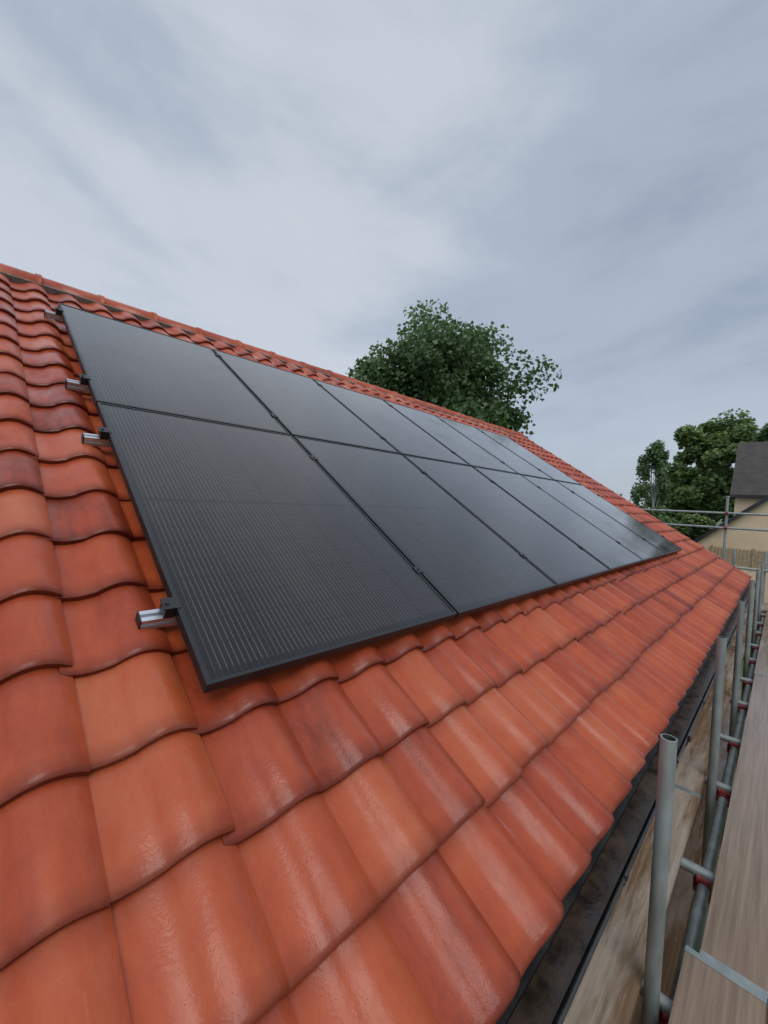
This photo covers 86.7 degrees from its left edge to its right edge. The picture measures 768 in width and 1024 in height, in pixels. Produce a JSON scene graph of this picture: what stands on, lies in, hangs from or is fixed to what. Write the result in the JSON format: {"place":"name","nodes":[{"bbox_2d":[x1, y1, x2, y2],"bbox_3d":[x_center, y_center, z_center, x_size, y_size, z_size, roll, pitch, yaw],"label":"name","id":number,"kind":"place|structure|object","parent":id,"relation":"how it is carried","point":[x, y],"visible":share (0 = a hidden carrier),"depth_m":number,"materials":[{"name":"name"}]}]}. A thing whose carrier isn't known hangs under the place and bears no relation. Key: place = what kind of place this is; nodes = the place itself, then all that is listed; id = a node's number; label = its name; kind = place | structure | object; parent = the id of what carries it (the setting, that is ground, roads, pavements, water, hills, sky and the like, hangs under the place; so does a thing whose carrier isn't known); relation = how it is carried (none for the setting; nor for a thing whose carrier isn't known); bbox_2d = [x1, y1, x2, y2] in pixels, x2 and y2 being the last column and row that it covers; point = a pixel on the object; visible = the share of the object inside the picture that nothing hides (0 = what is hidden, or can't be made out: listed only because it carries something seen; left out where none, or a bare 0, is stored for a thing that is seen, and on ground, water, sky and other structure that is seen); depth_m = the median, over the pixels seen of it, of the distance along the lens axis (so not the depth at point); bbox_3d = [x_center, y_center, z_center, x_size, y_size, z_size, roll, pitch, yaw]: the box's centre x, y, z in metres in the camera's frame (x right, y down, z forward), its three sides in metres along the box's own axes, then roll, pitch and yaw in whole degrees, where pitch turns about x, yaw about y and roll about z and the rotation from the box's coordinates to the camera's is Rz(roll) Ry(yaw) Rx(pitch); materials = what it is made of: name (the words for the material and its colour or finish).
{"place":"outdoors","nodes":[
{"label":"outdoors","id":0,"kind":"place"},
{"bbox_2d":[17,293,742,571],"bbox_3d":[-1.265,2.094,5.737,8.905,8.152,12.847,4,2,45],"label":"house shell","id":1,"kind":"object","parent":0,"point":[581,472],"visible":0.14,"depth_m":8.61,"materials":[{"name":"brick"}]},
{"bbox_2d":[0,273,751,1023],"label":"roof pantiles","id":2,"kind":"object","parent":1,"relation":"on","point":[412,827],"visible":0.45,"depth_m":1.08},
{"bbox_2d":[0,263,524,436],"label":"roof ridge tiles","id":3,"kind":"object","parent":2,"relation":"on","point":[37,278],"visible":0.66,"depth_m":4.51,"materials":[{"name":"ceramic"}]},
{"bbox_2d":[44,307,664,628],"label":"mounting rails","id":4,"kind":"object","parent":2,"relation":"attached to","point":[163,615],"visible":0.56,"depth_m":1.84,"materials":[{"name":"silver metal"}]},
{"bbox_2d":[58,303,681,692],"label":"solar panel frames","id":5,"kind":"structure","parent":2,"relation":"on","point":[207,684],"depth_m":2.05,"materials":[{"name":"black metal"}]},
{"bbox_2d":[61,304,680,679],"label":"solar panels","id":6,"kind":"object","parent":5,"relation":"in","point":[273,547],"visible":1,"depth_m":2.36,"materials":[{"name":"black glass"}]},
{"bbox_2d":[495,584,748,1023],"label":"gutter","id":7,"kind":"object","parent":1,"relation":"attached to","point":[552,978],"visible":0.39,"depth_m":1.25,"materials":[{"name":"black plastic"}]},
{"bbox_2d":[0,0,767,519],"label":"sky","id":8,"kind":"structure","parent":0,"point":[587,180],"materials":[{"name":"grey"}]},
{"bbox_2d":[693,441,767,602],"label":"neighbour house","id":9,"kind":"structure","parent":0,"point":[749,489],"depth_m":23.99,"materials":[{"name":"beige paint"}]},
{"bbox_2d":[716,520,751,690],"bbox_3d":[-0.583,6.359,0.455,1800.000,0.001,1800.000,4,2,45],"label":"ground","id":10,"kind":"structure","parent":0,"point":[742,663],"depth_m":17.30,"materials":[{"name":"green plant"}]},
{"bbox_2d":[345,299,561,438],"bbox_3d":[4.481,-4.783,29.788,14.338,21.340,15.109,4,2,45],"label":"oak tree","id":11,"kind":"object","parent":10,"relation":"on","point":[447,360],"depth_m":26.97,"materials":[{"name":"green plant"}]},
{"bbox_2d":[629,440,672,508],"bbox_3d":[19.546,0.531,30.061,2.832,11.920,2.412,4,2,45],"label":"birch tree","id":12,"kind":"object","parent":10,"relation":"on","point":[656,454],"depth_m":29.66,"materials":[{"name":"green plant"}]},
{"bbox_2d":[638,505,678,528],"bbox_3d":[15.145,2.999,23.866,3.189,6.919,3.697,4,2,45],"label":"bush","id":13,"kind":"object","parent":10,"relation":"on","point":[663,517],"visible":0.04,"depth_m":23.34,"materials":[{"name":"green plant"}]},
{"bbox_2d":[563,494,767,1023],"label":"scaffold","id":14,"kind":"object","parent":10,"relation":"on","point":[684,938],"visible":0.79,"depth_m":1.84,"materials":[{"name":"grey"}]},
{"bbox_2d":[644,482,716,521],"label":"tree","id":15,"kind":"object","parent":10,"relation":"on","point":[667,506],"depth_m":44.42,"materials":[{"name":"green plant"}]},
{"bbox_2d":[675,512,716,539],"bbox_3d":[19.989,3.308,27.067,3.237,6.667,4.031,4,2,45],"label":"bush","id":16,"kind":"object","parent":10,"relation":"on","point":[689,519],"depth_m":26.00,"materials":[{"name":"green plant"}]},
{"bbox_2d":[658,408,761,525],"bbox_3d":[31.320,-1.319,37.654,9.748,16.478,10.566,4,2,45],"label":"tree","id":17,"kind":"object","parent":10,"relation":"on","point":[709,445],"depth_m":36.68,"materials":[{"name":"green plant"}]},
{"bbox_2d":[694,431,765,472],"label":"tree","id":18,"kind":"object","parent":10,"relation":"on","point":[730,463],"visible":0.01,"depth_m":53.58,"materials":[{"name":"green plant"}]},
{"bbox_2d":[752,423,767,441],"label":"tree","id":19,"kind":"object","parent":10,"relation":"on","point":[761,437],"visible":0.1,"depth_m":30.24,"materials":[{"name":"green plant"}]}
]}

